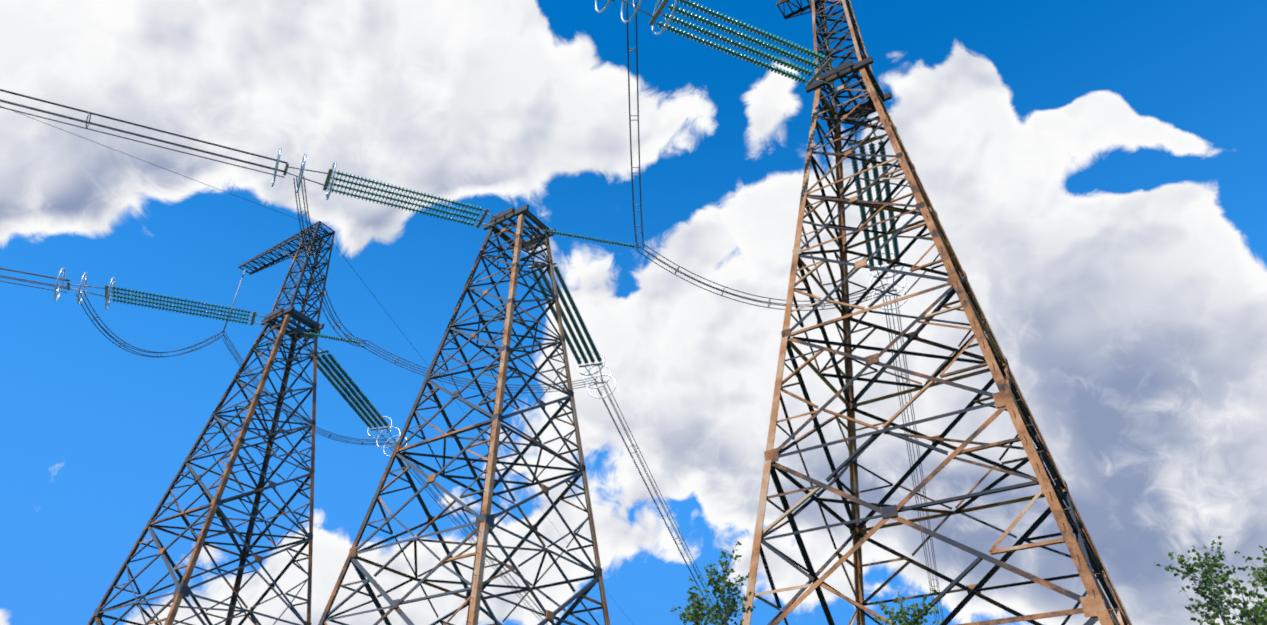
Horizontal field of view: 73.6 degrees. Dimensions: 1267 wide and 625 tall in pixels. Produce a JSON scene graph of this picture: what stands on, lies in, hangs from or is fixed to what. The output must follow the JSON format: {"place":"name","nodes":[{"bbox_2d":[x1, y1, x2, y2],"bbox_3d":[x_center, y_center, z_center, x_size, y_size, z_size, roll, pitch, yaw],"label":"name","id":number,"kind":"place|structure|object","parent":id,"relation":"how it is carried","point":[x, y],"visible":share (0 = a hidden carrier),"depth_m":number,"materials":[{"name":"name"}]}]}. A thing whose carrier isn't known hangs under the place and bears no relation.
{"place":"outdoors","nodes":[
{"label":"outdoors","id":0,"kind":"place"},
{"bbox_2d":[0,0,1266,624],"label":"sky","id":1,"kind":"structure","parent":0,"point":[1094,172],"materials":[{"name":"blue"}]},
{"label":"ground","id":2,"kind":"structure","parent":0,"visible":0},
{"bbox_2d":[87,221,334,624],"bbox_3d":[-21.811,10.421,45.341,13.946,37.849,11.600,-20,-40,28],"label":"tower","id":3,"kind":"structure","parent":2,"relation":"on","point":[183,588],"depth_m":45.71,"materials":[{"name":"brown metal"}]},
{"bbox_2d":[0,0,943,624],"bbox_3d":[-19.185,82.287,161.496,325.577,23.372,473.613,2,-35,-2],"label":"power lines","id":4,"kind":"object","parent":3,"relation":"on","point":[372,412],"visible":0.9,"depth_m":41.92,"materials":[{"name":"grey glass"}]},
{"bbox_2d":[318,204,609,624],"bbox_3d":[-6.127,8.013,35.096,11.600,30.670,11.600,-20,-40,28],"label":"tower","id":5,"kind":"structure","parent":2,"relation":"on","point":[474,596],"depth_m":35.88,"materials":[{"name":"brown metal"}]},
{"bbox_2d":[670,576,722,624],"bbox_3d":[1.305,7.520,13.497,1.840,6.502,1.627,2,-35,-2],"label":"birch tree","id":6,"kind":"object","parent":2,"relation":"on","point":[696,619],"visible":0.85,"depth_m":14.99,"materials":[{"name":"green plant"}]},
{"bbox_2d":[692,541,755,624],"bbox_3d":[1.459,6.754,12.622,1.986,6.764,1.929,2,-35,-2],"label":"birch tree","id":7,"kind":"object","parent":2,"relation":"on","point":[731,607],"visible":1,"depth_m":14.08,"materials":[{"name":"green plant"}]},
{"bbox_2d":[873,588,940,624],"bbox_3d":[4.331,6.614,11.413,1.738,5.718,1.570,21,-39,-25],"label":"birch tree","id":8,"kind":"object","parent":2,"relation":"on","point":[914,615],"visible":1,"depth_m":12.73,"materials":[{"name":"green plant"}]},
{"bbox_2d":[742,0,1131,624],"bbox_3d":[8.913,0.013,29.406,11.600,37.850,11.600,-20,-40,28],"label":"tower","id":9,"kind":"structure","parent":2,"relation":"on","point":[1086,558],"depth_m":27.71,"materials":[{"name":"brown metal"}]},
{"bbox_2d":[1155,535,1263,624],"bbox_3d":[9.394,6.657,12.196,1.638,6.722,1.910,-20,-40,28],"label":"birch tree","id":10,"kind":"object","parent":2,"relation":"on","point":[1211,601],"visible":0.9,"depth_m":13.52,"materials":[{"name":"green plant"}]},
{"bbox_2d":[1194,569,1266,624],"bbox_3d":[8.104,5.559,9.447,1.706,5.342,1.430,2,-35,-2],"label":"birch tree","id":11,"kind":"object","parent":2,"relation":"on","point":[1248,613],"visible":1,"depth_m":10.78,"materials":[{"name":"green plant"}]},
{"bbox_2d":[1231,545,1266,624],"bbox_3d":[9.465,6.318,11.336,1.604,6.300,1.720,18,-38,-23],"label":"birch tree","id":12,"kind":"object","parent":2,"relation":"on","point":[1262,577],"visible":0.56,"depth_m":12.67,"materials":[{"name":"green plant"}]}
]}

